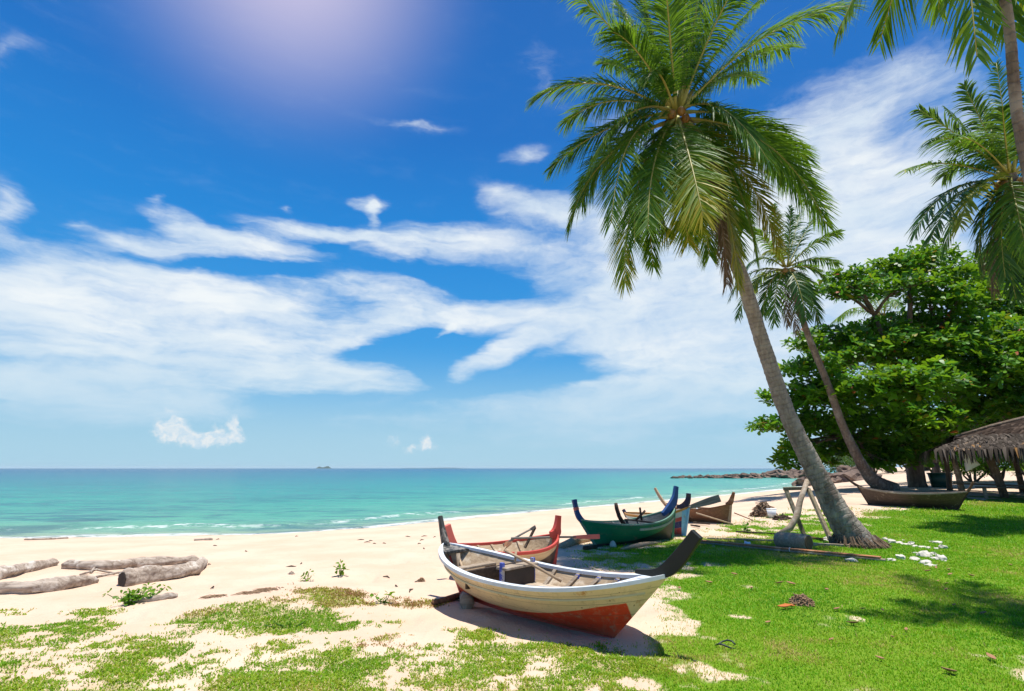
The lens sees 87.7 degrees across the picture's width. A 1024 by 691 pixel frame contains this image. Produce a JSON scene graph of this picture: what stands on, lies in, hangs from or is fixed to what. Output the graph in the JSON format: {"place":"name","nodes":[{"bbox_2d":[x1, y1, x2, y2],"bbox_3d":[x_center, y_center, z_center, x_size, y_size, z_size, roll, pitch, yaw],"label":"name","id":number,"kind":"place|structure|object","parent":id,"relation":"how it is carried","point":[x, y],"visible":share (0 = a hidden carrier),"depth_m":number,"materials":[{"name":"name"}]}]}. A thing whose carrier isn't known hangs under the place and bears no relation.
{"place":"outdoors","nodes":[
{"label":"outdoors","id":0,"kind":"place"},
{"bbox_2d":[0,468,835,537],"bbox_3d":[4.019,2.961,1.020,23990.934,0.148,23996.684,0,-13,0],"label":"sea","id":1,"kind":"structure","parent":0,"point":[78,502],"depth_m":54.87,"materials":[{"name":"liquid"}]},
{"bbox_2d":[723,474,737,477],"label":"rock","id":2,"kind":"object","parent":1,"relation":"in","point":[730,476],"visible":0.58,"depth_m":142.77,"materials":[{"name":"grey stone"}]},
{"bbox_2d":[0,467,1023,690],"bbox_3d":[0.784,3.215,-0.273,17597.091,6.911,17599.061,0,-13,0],"label":"ground","id":3,"kind":"structure","parent":0,"point":[401,560],"depth_m":6.67,"materials":[{"name":"beige sand"}]},
{"bbox_2d":[0,558,58,579],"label":"driftwood log","id":4,"kind":"object","parent":3,"relation":"on","point":[17,569],"visible":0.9,"depth_m":9.15,"materials":[{"name":"grey wood"}]},
{"bbox_2d":[24,537,67,539],"bbox_3d":[-14.305,6.012,16.594,0.708,0.161,1.167,-7,-15,27],"label":"driftwood stick","id":5,"kind":"object","parent":3,"relation":"on","point":[46,538],"visible":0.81,"depth_m":16.24,"materials":[{"name":"wood"}]},
{"bbox_2d":[0,575,98,594],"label":"driftwood log","id":6,"kind":"object","parent":3,"relation":"on","point":[52,584],"visible":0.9,"depth_m":7.63,"materials":[{"name":"grey wood"}]},
{"bbox_2d":[79,568,114,574],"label":"twig","id":7,"kind":"object","parent":3,"relation":"on","point":[100,570],"visible":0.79,"depth_m":8.98,"materials":[{"name":"grey wood"}]},
{"bbox_2d":[96,571,120,577],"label":"twig","id":8,"kind":"object","parent":3,"relation":"on","point":[108,574],"visible":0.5,"depth_m":8.72,"materials":[{"name":"grey wood"}]},
{"bbox_2d":[112,590,140,605],"bbox_3d":[-4.820,3.172,6.674,0.287,0.206,0.177,0,-13,0],"label":"beach plant","id":9,"kind":"object","parent":3,"relation":"on","point":[125,600],"visible":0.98,"depth_m":6.66,"materials":[{"name":"green plant"}]},
{"bbox_2d":[61,555,198,569],"bbox_3d":[-6.992,3.992,9.759,2.158,0.239,0.640,5,-14,-22],"label":"driftwood log","id":10,"kind":"object","parent":3,"relation":"on","point":[117,564],"visible":0.72,"depth_m":9.60,"materials":[{"name":"wood"}]},
{"bbox_2d":[103,584,171,600],"bbox_3d":[-4.786,3.196,6.827,0.786,0.263,0.396,0,-13,0],"label":"beach plant","id":11,"kind":"object","parent":3,"relation":"on","point":[152,591],"visible":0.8,"depth_m":6.79,"materials":[{"name":"green plant"}]},
{"bbox_2d":[124,592,177,603],"bbox_3d":[-4.617,3.229,6.800,0.640,0.141,0.132,1,-13,-6],"label":"driftwood branch","id":12,"kind":"object","parent":3,"relation":"on","point":[168,595],"visible":0.69,"depth_m":6.78,"materials":[{"name":"grey wood"}]},
{"bbox_2d":[142,582,162,590],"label":"beach plant","id":13,"kind":"object","parent":3,"relation":"on","point":[159,585],"visible":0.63,"depth_m":7.56,"materials":[{"name":"green plant"}]},
{"bbox_2d":[118,557,207,586],"bbox_3d":[-5.592,3.757,9.042,0.721,0.325,2.314,0,-13,0],"label":"driftwood log","id":14,"kind":"object","parent":3,"relation":"on","point":[127,577],"visible":0.89,"depth_m":8.30,"materials":[{"name":"brown wood"}]},
{"bbox_2d":[194,538,212,540],"bbox_3d":[-8.728,5.490,15.089,0.464,0.080,0.084,6,-14,-24],"label":"driftwood stick","id":15,"kind":"object","parent":3,"relation":"on","point":[197,539],"visible":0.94,"depth_m":15.06,"materials":[{"name":"wood"}]},
{"bbox_2d":[198,594,226,598],"bbox_3d":[-3.753,3.150,6.695,0.382,0.044,0.162,1,-13,-5],"label":"seaweed wrack","id":16,"kind":"object","parent":3,"relation":"on","point":[214,595],"visible":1,"depth_m":6.69,"materials":[{"name":"brown plant"}]},
{"bbox_2d":[233,589,272,594],"bbox_3d":[-3.300,3.133,6.789,0.500,0.056,0.158,2,-13,-7],"label":"seaweed wrack","id":17,"kind":"object","parent":3,"relation":"on","point":[249,592],"visible":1,"depth_m":6.78,"materials":[{"name":"brown plant"}]},
{"bbox_2d":[254,587,283,590],"bbox_3d":[-3.156,3.136,6.876,0.386,0.043,0.178,0,-13,0],"label":"seaweed wrack","id":18,"kind":"object","parent":3,"relation":"on","point":[272,588],"visible":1,"depth_m":6.85,"materials":[{"name":"brown plant"}]},
{"bbox_2d":[261,615,309,627],"bbox_3d":[-2.457,3.022,5.795,0.532,0.173,0.228,0,-13,0],"label":"beach plant","id":19,"kind":"object","parent":3,"relation":"on","point":[287,622],"visible":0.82,"depth_m":5.79,"materials":[{"name":"green plant"}]},
{"bbox_2d":[301,569,314,581],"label":"beach plant","id":20,"kind":"object","parent":3,"relation":"on","point":[306,573],"visible":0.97,"depth_m":8.40,"materials":[{"name":"green plant"}]},
{"bbox_2d":[333,559,348,576],"bbox_3d":[-2.776,3.636,8.657,0.246,0.320,0.209,9,-16,-33],"label":"beach plant","id":21,"kind":"object","parent":3,"relation":"on","point":[341,571],"visible":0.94,"depth_m":8.66,"materials":[{"name":"green plant"}]},
{"bbox_2d":[0,583,724,690],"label":"beach weeds","id":22,"kind":"object","parent":3,"relation":"on","point":[311,682],"visible":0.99,"depth_m":4.72,"materials":[{"name":"green plant"}]},
{"bbox_2d":[370,591,394,603],"bbox_3d":[-1.637,3.188,6.738,0.324,0.170,0.177,0,-13,0],"label":"beach plant","id":23,"kind":"object","parent":3,"relation":"on","point":[377,598],"visible":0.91,"depth_m":6.73,"materials":[{"name":"green plant"}]},
{"bbox_2d":[431,592,459,605],"bbox_3d":[-0.804,3.261,6.878,0.088,0.083,0.586,-10,-16,37],"label":"timber","id":24,"kind":"object","parent":3,"relation":"on","point":[452,597],"visible":0.6,"depth_m":6.80,"materials":[{"name":"brown wood"}]},
{"bbox_2d":[460,591,474,608],"bbox_3d":[-0.582,3.229,6.839,0.182,0.191,0.763,1,-13,-6],"label":"prop log","id":25,"kind":"object","parent":3,"relation":"on","point":[467,601],"visible":0.63,"depth_m":6.48,"materials":[{"name":"grey wood"}]},
{"bbox_2d":[445,515,560,564],"bbox_3d":[-0.103,3.394,8.995,1.678,0.925,1.670,-3,-13,13],"label":"wooden boat","id":26,"kind":"object","parent":3,"relation":"on","point":[545,550],"visible":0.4,"depth_m":9.47,"materials":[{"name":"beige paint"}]},
{"bbox_2d":[501,541,511,551],"bbox_3d":[-0.138,3.389,8.841,0.127,0.041,0.615,-4,5,18],"label":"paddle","id":27,"kind":"object","parent":26,"relation":"in","point":[507,544],"visible":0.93,"depth_m":9.01,"materials":[{"name":"brown wood"}]},
{"bbox_2d":[503,525,535,544],"bbox_3d":[0.140,3.376,9.484,0.673,0.058,0.038,-21,-4,-23],"label":"oar","id":28,"kind":"object","parent":26,"relation":"on","point":[528,530],"visible":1,"depth_m":9.51,"materials":[{"name":"grey wood"}]},
{"bbox_2d":[511,534,599,538],"bbox_3d":[0.798,3.453,9.599,1.676,0.083,0.039,4,-14,-13],"label":"oar","id":29,"kind":"object","parent":26,"relation":"attached to","point":[593,536],"visible":0.97,"depth_m":9.66,"materials":[{"name":"red wood"}]},
{"bbox_2d":[438,516,702,637],"bbox_3d":[0.354,2.546,6.061,3.842,1.136,1.244,-12,-18,43],"label":"wooden boat","id":30,"kind":"object","parent":3,"relation":"on","point":[609,606],"visible":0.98,"depth_m":5.58,"materials":[{"name":"beige paint"}]},
{"bbox_2d":[456,553,460,566],"bbox_3d":[-0.695,2.930,7.022,0.102,0.368,0.053,-11,-17,40],"label":"mooring post","id":31,"kind":"object","parent":30,"relation":"in","point":[458,559],"visible":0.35,"depth_m":7.04,"materials":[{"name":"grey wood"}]},
{"bbox_2d":[504,549,561,582],"bbox_3d":[0.242,2.664,6.451,0.741,0.333,0.072,-5,-14,23],"label":"pole","id":32,"kind":"object","parent":30,"relation":"on","point":[534,565],"visible":1,"depth_m":6.42,"materials":[{"name":"brown wood"}]},
{"bbox_2d":[558,538,590,548],"bbox_3d":[1.518,4.584,12.485,0.188,0.224,1.562,-8,-15,32],"label":"driftwood log","id":33,"kind":"object","parent":3,"relation":"on","point":[569,542],"visible":0.55,"depth_m":12.13,"materials":[{"name":"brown wood"}]},
{"bbox_2d":[610,540,616,547],"bbox_3d":[2.259,4.459,11.909,0.166,0.212,0.140,0,-13,-2],"label":"white lump","id":34,"kind":"object","parent":3,"relation":"on","point":[612,544],"visible":0.75,"depth_m":11.87,"materials":[{"name":"white stone"}]},
{"bbox_2d":[572,486,678,546],"bbox_3d":[2.776,4.025,12.612,3.286,1.320,1.034,7,-15,-29],"label":"wooden boat","id":35,"kind":"object","parent":3,"relation":"on","point":[657,526],"visible":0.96,"depth_m":12.26,"materials":[{"name":"green paint"}]},
{"bbox_2d":[614,503,625,523],"bbox_3d":[2.562,4.008,12.623,0.300,0.554,0.108,6,-14,-24],"label":"loose timber","id":36,"kind":"object","parent":35,"relation":"in","point":[620,518],"visible":0.84,"depth_m":12.58,"materials":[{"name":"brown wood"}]},
{"bbox_2d":[621,541,661,549],"bbox_3d":[2.873,4.442,11.890,0.117,0.102,1.613,-12,-18,43],"label":"driftwood pole","id":37,"kind":"object","parent":3,"relation":"on","point":[637,545],"visible":0.93,"depth_m":11.81,"materials":[{"name":"grey wood"}]},
{"bbox_2d":[622,493,690,536],"bbox_3d":[3.821,4.469,14.213,1.034,1.096,2.101,12,-18,-42],"label":"wooden boat","id":38,"kind":"object","parent":3,"relation":"on","point":[681,519],"visible":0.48,"depth_m":13.56,"materials":[{"name":"paint"}]},
{"bbox_2d":[676,495,720,510],"bbox_3d":[4.623,4.165,13.783,1.516,0.182,0.063,-21,-17,11],"label":"oar","id":39,"kind":"object","parent":38,"relation":"on","point":[710,500],"visible":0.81,"depth_m":13.70,"materials":[{"name":"grey wood"}]},
{"bbox_2d":[654,487,734,523],"bbox_3d":[5.750,5.094,16.956,0.914,1.048,2.950,10,-16,-36],"label":"wooden boat","id":40,"kind":"object","parent":3,"relation":"on","point":[723,512],"visible":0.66,"depth_m":16.14,"materials":[{"name":"brown wood"}]},
{"bbox_2d":[524,0,891,549],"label":"coconut palm","id":41,"kind":"object","parent":3,"relation":"on","point":[701,189],"visible":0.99,"depth_m":12.16,"materials":[{"name":"green plant"}]},
{"bbox_2d":[696,512,732,524],"bbox_3d":[6.029,5.160,15.909,1.017,0.330,0.046,-5,-14,21],"label":"pole","id":42,"kind":"object","parent":3,"relation":"on","point":[714,518],"visible":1,"depth_m":15.88,"materials":[{"name":"brown wood"}]},
{"bbox_2d":[715,639,735,648],"bbox_3d":[2.027,2.837,5.061,0.196,0.051,0.185,0,-13,0],"label":"rubber strap","id":43,"kind":"object","parent":3,"relation":"on","point":[719,643],"visible":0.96,"depth_m":5.06,"materials":[{"name":"grey rubber"}]},
{"bbox_2d":[707,537,773,540],"bbox_3d":[5.435,4.589,12.626,1.539,0.059,0.060,-5,-14,20],"label":"batten","id":44,"kind":"object","parent":3,"relation":"on","point":[747,539],"visible":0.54,"depth_m":12.61,"materials":[{"name":"brown wood"}]},
{"bbox_2d":[738,473,750,477],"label":"rock","id":45,"kind":"object","parent":3,"relation":"on","point":[743,475],"visible":0.42,"depth_m":143.23,"materials":[{"name":"grey stone"}]},
{"bbox_2d":[741,522,751,530],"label":"beach plant","id":46,"kind":"object","parent":3,"relation":"on","point":[745,526],"visible":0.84,"depth_m":14.27,"materials":[{"name":"green plant"}]},
{"bbox_2d":[736,531,774,534],"bbox_3d":[6.356,4.851,13.817,1.050,0.036,0.060,-9,-16,33],"label":"board","id":47,"kind":"object","parent":3,"relation":"on","point":[754,532],"visible":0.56,"depth_m":13.82,"materials":[{"name":"brown wood"}]},
{"bbox_2d":[750,473,761,478],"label":"rock","id":48,"kind":"object","parent":3,"relation":"on","point":[753,475],"visible":0.53,"depth_m":141.58,"materials":[{"name":"grey stone"}]},
{"bbox_2d":[748,501,777,516],"bbox_3d":[8.236,5.534,17.476,0.929,0.859,0.744,0,-13,0],"label":"brush pile","id":49,"kind":"object","parent":3,"relation":"on","point":[759,509],"visible":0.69,"depth_m":17.41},
{"bbox_2d":[766,508,776,517],"bbox_3d":[8.272,5.338,16.982,0.310,0.280,0.310,0,-13,0],"label":"bucket","id":50,"kind":"object","parent":3,"relation":"on","point":[771,512],"visible":0.93,"depth_m":16.88,"materials":[{"name":"white plastic"}]},
{"bbox_2d":[765,469,779,477],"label":"rock","id":51,"kind":"object","parent":3,"relation":"on","point":[772,474],"visible":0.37,"depth_m":153.93,"materials":[{"name":"grey stone"}]},
{"bbox_2d":[772,513,791,520],"bbox_3d":[8.382,5.351,16.501,0.646,0.323,0.536,0,-13,0],"label":"scrap heap","id":52,"kind":"object","parent":3,"relation":"on","point":[781,517],"visible":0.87,"depth_m":16.43,"materials":[{"name":"brown wood"}]},
{"bbox_2d":[775,470,794,478],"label":"rock","id":53,"kind":"object","parent":3,"relation":"on","point":[784,474],"visible":0.71,"depth_m":142.95,"materials":[{"name":"grey stone"}]},
{"bbox_2d":[777,604,792,606],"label":"fallen leaf","id":54,"kind":"object","parent":3,"relation":"on","point":[784,605],"visible":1,"depth_m":6.33,"materials":[{"name":"orange plant"}]},
{"bbox_2d":[773,532,812,549],"bbox_3d":[5.998,4.172,11.383,0.348,0.344,0.705,8,-15,-31],"label":"log section","id":55,"kind":"object","parent":3,"relation":"on","point":[793,540],"visible":0.84,"depth_m":11.24,"materials":[{"name":"grey wood"}]},
{"bbox_2d":[700,542,885,560],"bbox_3d":[5.532,4.225,11.031,0.140,0.049,3.697,12,-18,-43],"label":"plank","id":56,"kind":"object","parent":3,"relation":"on","point":[881,559],"visible":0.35,"depth_m":10.71,"materials":[{"name":"brown wood"}]},
{"bbox_2d":[778,479,808,531],"bbox_3d":[7.053,4.024,13.230,1.109,1.395,0.320,3,-13,-13],"label":"bent branch","id":57,"kind":"object","parent":3,"relation":"on","point":[794,520],"visible":0.8,"depth_m":13.15,"materials":[{"name":"grey wood"}]},
{"bbox_2d":[791,480,802,485],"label":"rock","id":58,"kind":"object","parent":3,"relation":"on","point":[794,483],"visible":0.26,"depth_m":80.84,"materials":[{"name":"grey stone"}]},
{"bbox_2d":[789,593,814,606],"bbox_3d":[3.564,3.160,6.564,0.317,0.196,0.267,0,-13,0],"label":"fibre heap","id":59,"kind":"object","parent":3,"relation":"on","point":[802,599],"visible":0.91,"depth_m":6.53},
{"bbox_2d":[798,471,806,476],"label":"rock","id":60,"kind":"object","parent":3,"relation":"on","point":[801,474],"visible":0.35,"depth_m":143.50,"materials":[{"name":"stone"}]},
{"bbox_2d":[796,476,811,485],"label":"rock","id":61,"kind":"object","parent":3,"relation":"on","point":[800,480],"visible":0.38,"depth_m":79.95,"materials":[{"name":"grey stone"}]},
{"bbox_2d":[783,487,831,540],"bbox_3d":[7.237,4.056,12.755,0.661,1.276,1.498,0,-13,0],"label":"log stand","id":62,"kind":"object","parent":3,"relation":"on","point":[817,511],"visible":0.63,"depth_m":13.15,"materials":[{"name":"grey wood"}]},
{"bbox_2d":[728,202,899,490],"bbox_3d":[14.138,-0.269,24.931,7.380,14.659,3.904,0,-13,0],"label":"coconut palm","id":63,"kind":"object","parent":3,"relation":"on","point":[804,290],"visible":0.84,"depth_m":25.18,"materials":[{"name":"green plant"}]},
{"bbox_2d":[813,542,852,547],"bbox_3d":[7.001,4.345,11.609,0.816,0.067,0.100,-4,-14,19],"label":"timber","id":64,"kind":"object","parent":3,"relation":"on","point":[828,544],"visible":0.56,"depth_m":11.61,"materials":[{"name":"grey wood"}]},
{"bbox_2d":[828,472,837,480],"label":"rock","id":65,"kind":"object","parent":3,"relation":"on","point":[832,476],"visible":0.15,"depth_m":80.90,"materials":[{"name":"grey stone"}]},
{"bbox_2d":[831,474,841,482],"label":"rock","id":66,"kind":"object","parent":3,"relation":"on","point":[838,479],"visible":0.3,"depth_m":80.04,"materials":[{"name":"grey stone"}]},
{"bbox_2d":[824,455,855,472],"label":"distant tree","id":67,"kind":"object","parent":3,"relation":"on","point":[843,461],"visible":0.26,"depth_m":115.63,"materials":[{"name":"green plant"}]},
{"bbox_2d":[836,465,851,472],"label":"rock","id":68,"kind":"object","parent":3,"relation":"on","point":[841,468],"visible":0.34,"depth_m":96.67,"materials":[{"name":"grey stone"}]},
{"bbox_2d":[845,558,857,561],"bbox_3d":[6.191,3.919,9.703,0.243,0.101,0.142,-6,-14,25],"label":"coral stone","id":69,"kind":"object","parent":3,"relation":"on","point":[851,559],"visible":0.71,"depth_m":9.69,"materials":[{"name":"white stone"}]},
{"bbox_2d":[832,469,881,481],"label":"rock","id":70,"kind":"object","parent":3,"relation":"on","point":[853,474],"visible":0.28,"depth_m":80.05,"materials":[{"name":"grey stone"}]},
{"bbox_2d":[850,431,895,472],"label":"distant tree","id":71,"kind":"object","parent":3,"relation":"on","point":[881,468],"visible":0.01,"depth_m":108.91,"materials":[{"name":"green plant"}]},
{"bbox_2d":[744,238,1005,487],"bbox_3d":[19.952,0.328,28.431,14.957,14.467,8.770,8,-15,-32],"label":"leafy tree","id":72,"kind":"object","parent":3,"relation":"on","point":[929,339],"visible":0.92,"depth_m":27.71,"materials":[{"name":"green plant"}]},
{"bbox_2d":[829,282,921,482],"bbox_3d":[25.974,2.000,36.344,6.646,14.354,6.956,-12,-18,43],"label":"coconut palm","id":73,"kind":"object","parent":3,"relation":"on","point":[894,302],"visible":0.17,"depth_m":37.42,"materials":[{"name":"green plant"}]},
{"bbox_2d":[895,554,904,559],"bbox_3d":[7.289,3.986,10.004,0.166,0.134,0.177,-11,-17,40],"label":"coral stone","id":74,"kind":"object","parent":3,"relation":"on","point":[901,556],"visible":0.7,"depth_m":9.96,"materials":[{"name":"white stone"}]},
{"bbox_2d":[843,475,973,509],"bbox_3d":[13.806,5.128,18.659,3.722,1.167,1.034,-9,-16,36],"label":"wooden boat","id":75,"kind":"object","parent":3,"relation":"on","point":[949,500],"visible":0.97,"depth_m":18.24,"materials":[{"name":"brown wood"}]},
{"bbox_2d":[910,556,920,560],"bbox_3d":[7.453,3.949,9.845,0.151,0.094,0.252,1,-13,-5],"label":"coral stone","id":76,"kind":"object","parent":3,"relation":"on","point":[913,558],"visible":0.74,"depth_m":9.82,"materials":[{"name":"white stone"}]},
{"bbox_2d":[916,550,931,557],"bbox_3d":[7.889,4.026,10.202,0.242,0.195,0.219,3,-13,-12],"label":"coral stone","id":77,"kind":"object","parent":3,"relation":"on","point":[925,553],"visible":0.62,"depth_m":10.16,"materials":[{"name":"white stone"}]},
{"bbox_2d":[832,0,1023,181],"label":"coconut palm","id":78,"kind":"object","parent":3,"relation":"on","point":[1008,12],"visible":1,"depth_m":7.21,"materials":[{"name":"green plant"}]},
{"bbox_2d":[926,473,952,487],"bbox_3d":[22.243,6.980,27.680,1.100,0.740,1.100,0,-13,0],"label":"tub","id":79,"kind":"object","parent":3,"relation":"on","point":[937,480],"visible":0.73,"depth_m":27.39,"materials":[{"name":"teal plastic"}]},
{"bbox_2d":[935,554,947,560],"bbox_3d":[7.948,3.954,9.872,0.158,0.180,0.202,9,-16,-34],"label":"coral stone","id":80,"kind":"object","parent":3,"relation":"on","point":[942,557],"visible":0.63,"depth_m":9.84,"materials":[{"name":"white stone"}]},
{"bbox_2d":[941,667,956,671],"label":"fallen leaf","id":81,"kind":"object","parent":3,"relation":"on","point":[950,670],"visible":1,"depth_m":4.34,"materials":[{"name":"brown plant"}]},
{"bbox_2d":[924,454,987,472],"bbox_3d":[29.541,8.038,37.095,7.269,3.119,4.865,0,-13,0],"label":"shrub","id":82,"kind":"object","parent":3,"relation":"on","point":[930,470],"visible":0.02,"depth_m":36.30,"materials":[{"name":"green plant"}]},
{"bbox_2d":[893,58,1023,309],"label":"coconut palm","id":83,"kind":"object","parent":3,"relation":"on","point":[1000,155],"visible":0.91,"depth_m":16.46,"materials":[{"name":"green plant"}]},
{"bbox_2d":[918,416,1023,497],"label":"thatched hut","id":84,"kind":"object","parent":3,"relation":"on","point":[1006,437],"visible":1,"depth_m":21.11,"materials":[{"name":"brown wood"}]},
{"bbox_2d":[964,455,979,470],"bbox_3d":[18.235,4.614,21.142,0.487,0.753,0.112,-9,-16,33],"label":"hanging cloth","id":85,"kind":"object","parent":84,"relation":"hanging from","point":[969,466],"visible":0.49,"depth_m":21.14,"materials":[{"name":"grey fabric"}]},
{"bbox_2d":[925,245,1023,472],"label":"leafy tree","id":86,"kind":"object","parent":3,"relation":"on","point":[999,402],"visible":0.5,"depth_m":27.83,"materials":[{"name":"green plant"}]},
{"bbox_2d":[926,452,1023,481],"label":"shrub","id":87,"kind":"object","parent":3,"relation":"on","point":[969,473],"visible":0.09,"depth_m":36.41,"materials":[{"name":"green plant"}]},
{"bbox_2d":[986,652,995,658],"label":"fallen leaf","id":88,"kind":"object","parent":3,"relation":"on","point":[990,655],"visible":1,"depth_m":4.61,"materials":[{"name":"orange plant"}]},
{"bbox_2d":[962,451,1023,479],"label":"shrub","id":89,"kind":"object","parent":3,"relation":"on","point":[990,474],"visible":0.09,"depth_m":36.71,"materials":[{"name":"green plant"}]},
{"bbox_2d":[975,486,1023,498],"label":"hut bench","id":90,"kind":"object","parent":3,"relation":"on","point":[985,493],"visible":0.96,"depth_m":20.54,"materials":[{"name":"grey wood"}]},
{"bbox_2d":[985,456,1023,475],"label":"shrub","id":91,"kind":"object","parent":3,"relation":"on","point":[1020,464],"visible":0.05,"depth_m":36.60,"materials":[{"name":"green plant"}]},
{"bbox_2d":[0,0,1023,467],"label":"sky","id":92,"kind":"structure","parent":0,"point":[234,233],"materials":[{"name":"blue"}]},
{"bbox_2d":[583,545,597,549],"bbox_3d":[1.701,4.389,11.589,0.102,0.106,0.464,-11,-17,40],"label":"wood block","id":93,"kind":"object","parent":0,"point":[589,547],"depth_m":11.54,"materials":[{"name":"black wood"}]},
{"bbox_2d":[508,499,1023,690],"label":"lawn grass","id":94,"kind":"structure","parent":0,"point":[970,534],"depth_m":6.77,"materials":[{"name":"green plant"}]}
]}

